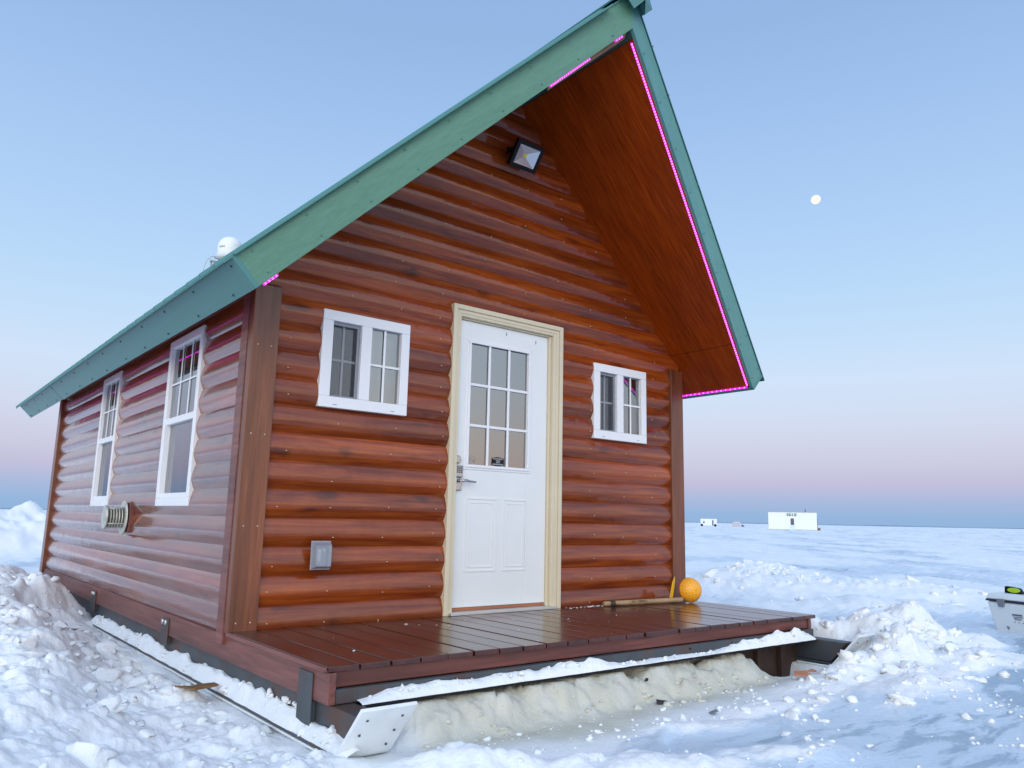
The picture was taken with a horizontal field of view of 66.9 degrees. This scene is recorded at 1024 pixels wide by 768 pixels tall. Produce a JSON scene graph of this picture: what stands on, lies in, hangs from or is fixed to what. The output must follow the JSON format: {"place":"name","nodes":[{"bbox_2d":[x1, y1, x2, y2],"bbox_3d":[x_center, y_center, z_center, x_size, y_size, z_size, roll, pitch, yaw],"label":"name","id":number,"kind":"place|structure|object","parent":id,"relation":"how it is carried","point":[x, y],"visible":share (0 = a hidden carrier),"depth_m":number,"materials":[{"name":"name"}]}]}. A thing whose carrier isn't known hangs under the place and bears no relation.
{"place":"outdoors","nodes":[
{"label":"outdoors","id":0,"kind":"place"},
{"bbox_2d":[0,500,1023,767],"bbox_3d":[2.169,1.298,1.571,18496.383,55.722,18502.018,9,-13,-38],"label":"snow field","id":1,"kind":"structure","parent":0,"point":[970,562],"depth_m":4.33,"materials":[{"name":"white snow"}]},
{"bbox_2d":[0,573,271,764],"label":"snow chunks","id":2,"kind":"object","parent":1,"relation":"on","point":[90,657],"visible":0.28,"depth_m":5.67,"materials":[{"name":"white snow"}]},
{"bbox_2d":[0,608,280,767],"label":"snow blocks","id":3,"kind":"object","parent":1,"relation":"on","point":[91,755],"depth_m":4.04,"materials":[{"name":"white snow"}]},
{"bbox_2d":[44,620,330,767],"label":"snow chunks","id":4,"kind":"object","parent":1,"relation":"on","point":[196,762],"visible":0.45,"depth_m":3.86,"materials":[{"name":"white snow"}]},
{"bbox_2d":[174,682,218,689],"bbox_3d":[-1.749,1.680,4.322,0.151,0.021,0.195,-3,-11,24],"label":"plywood scrap","id":5,"kind":"object","parent":1,"relation":"on","point":[203,686],"visible":1,"depth_m":4.29,"materials":[{"name":"brown wood"}]},
{"bbox_2d":[16,0,874,757],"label":"log cabin","id":6,"kind":"object","parent":1,"relation":"on","point":[406,408],"visible":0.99,"depth_m":5.72,"materials":[{"name":"brown wood"}]},
{"bbox_2d":[90,371,123,505],"bbox_3d":[-3.967,0.552,7.632,0.066,1.286,0.749,9,-13,-38],"label":"window","id":7,"kind":"structure","parent":6,"relation":"in","point":[96,500],"depth_m":7.78,"materials":[{"name":"white plastic"}]},
{"bbox_2d":[155,325,206,505],"bbox_3d":[-2.453,0.260,5.783,0.066,1.286,0.819,9,-13,-38],"label":"window","id":8,"kind":"structure","parent":6,"relation":"in","point":[163,498],"depth_m":5.91,"materials":[{"name":"white plastic"}]},
{"bbox_2d":[203,237,241,270],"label":"satellite dome","id":9,"kind":"structure","parent":6,"relation":"on","point":[227,245],"depth_m":10.24,"materials":[{"name":"white plastic"}]},
{"bbox_2d":[91,615,359,757],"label":"snow","id":10,"kind":"structure","parent":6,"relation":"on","point":[283,715],"depth_m":4.20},
{"bbox_2d":[96,616,808,750],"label":"snow lumps","id":11,"kind":"object","parent":10,"relation":"on","point":[331,729],"visible":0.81,"depth_m":4.28,"materials":[{"name":"white snow"}]},
{"bbox_2d":[265,687,296,707],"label":"clinging snow","id":12,"kind":"structure","parent":6,"relation":"attached to","point":[270,694],"depth_m":3.88,"materials":[{"name":"white snow"}]},
{"bbox_2d":[316,308,410,416],"bbox_3d":[-1.004,-0.134,5.265,0.661,0.649,0.075,9,-13,-38],"label":"window","id":13,"kind":"structure","parent":6,"relation":"in","point":[364,325],"depth_m":5.23,"materials":[{"name":"white plastic"}]},
{"bbox_2d":[452,320,547,610],"bbox_3d":[-0.073,0.613,5.925,0.899,2.128,0.105,9,-13,-38],"label":"door","id":14,"kind":"structure","parent":6,"relation":"in","point":[499,558],"depth_m":5.89,"materials":[{"name":"white paint"}]},
{"bbox_2d":[357,627,815,704],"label":"ledge snow","id":15,"kind":"structure","parent":6,"relation":"on","point":[497,679],"depth_m":4.21,"materials":[{"name":"white snow"}]},
{"bbox_2d":[591,362,646,443],"bbox_3d":[0.931,0.179,6.799,0.661,0.649,0.075,9,-13,-38],"label":"window","id":16,"kind":"structure","parent":6,"relation":"in","point":[617,433],"depth_m":6.77,"materials":[{"name":"white plastic"}]},
{"bbox_2d":[602,576,701,605],"bbox_3d":[1.178,1.740,6.522,1.038,0.223,0.169,6,-11,-27],"label":"ice scoop","id":17,"kind":"object","parent":6,"relation":"on","point":[690,589],"visible":1,"depth_m":6.63,"materials":[{"name":"orange plastic"}]},
{"bbox_2d":[424,672,769,748],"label":"slush chunks","id":18,"kind":"object","parent":1,"relation":"on","point":[646,696],"visible":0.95,"depth_m":4.49,"materials":[{"name":"white snow"}]},
{"bbox_2d":[436,676,833,757],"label":"snow crumbs","id":19,"kind":"object","parent":1,"relation":"on","point":[537,751],"visible":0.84,"depth_m":4.07,"materials":[{"name":"white snow"}]},
{"bbox_2d":[656,699,666,703],"bbox_3d":[0.854,1.821,4.451,0.045,0.021,0.084,-6,-12,35],"label":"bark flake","id":20,"kind":"object","parent":1,"relation":"on","point":[659,701],"visible":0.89,"depth_m":4.44,"materials":[{"name":"grey"}]},
{"bbox_2d":[700,519,716,526],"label":"fish house trailer","id":21,"kind":"object","parent":1,"relation":"on","point":[708,522],"visible":0.94,"depth_m":214.88,"materials":[{"name":"white metal"}]},
{"bbox_2d":[732,522,740,525],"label":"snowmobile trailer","id":22,"kind":"object","parent":1,"relation":"on","point":[736,524],"visible":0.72,"depth_m":255.59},
{"bbox_2d":[518,630,1023,767],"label":"snow crumbs","id":23,"kind":"object","parent":1,"relation":"on","point":[521,760],"visible":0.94,"depth_m":4.08,"materials":[{"name":"white snow"}]},
{"bbox_2d":[768,509,820,530],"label":"ice house","id":24,"kind":"structure","parent":1,"relation":"on","point":[795,521],"depth_m":129.79,"materials":[{"name":"white metal"}]},
{"bbox_2d":[794,669,816,675],"bbox_3d":[1.923,1.874,5.043,0.268,0.031,0.089,9,-13,-38],"label":"wood splinter","id":25,"kind":"object","parent":1,"relation":"on","point":[801,673],"visible":0.95,"depth_m":5.00,"materials":[{"name":"brown wood"}]},
{"bbox_2d":[697,559,987,607],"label":"snow chunks","id":26,"kind":"object","parent":1,"relation":"on","point":[709,573],"visible":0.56,"depth_m":11.91,"materials":[{"name":"white snow"}]},
{"bbox_2d":[740,679,994,747],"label":"snow blocks","id":27,"kind":"object","parent":1,"relation":"on","point":[793,712],"depth_m":4.24,"materials":[{"name":"white snow"}]},
{"bbox_2d":[798,600,1022,705],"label":"snow chunks","id":28,"kind":"object","parent":1,"relation":"on","point":[949,647],"visible":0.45,"depth_m":5.41,"materials":[{"name":"white snow"}]},
{"bbox_2d":[986,592,1023,632],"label":"cooler","id":29,"kind":"object","parent":1,"relation":"on","point":[1007,610],"visible":0.9,"depth_m":7.62,"materials":[{"name":"plastic"}]},
{"bbox_2d":[0,508,1023,528],"bbox_3d":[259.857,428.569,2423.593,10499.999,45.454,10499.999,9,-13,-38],"label":"shore","id":30,"kind":"structure","parent":0,"point":[818,524],"depth_m":6000.61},
{"bbox_2d":[0,0,1023,527],"label":"sky","id":31,"kind":"structure","parent":0,"point":[883,315],"materials":[{"name":"blue"}]},
{"bbox_2d":[811,195,820,203],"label":"moon","id":32,"kind":"object","parent":31,"relation":"in","point":[815,199],"visible":1,"depth_m":10865.64,"materials":[{"name":"white"}]},
{"bbox_2d":[1005,586,1023,593],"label":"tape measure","id":33,"kind":"object","parent":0,"point":[1011,589],"visible":1,"depth_m":7.71,"materials":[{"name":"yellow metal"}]}
]}

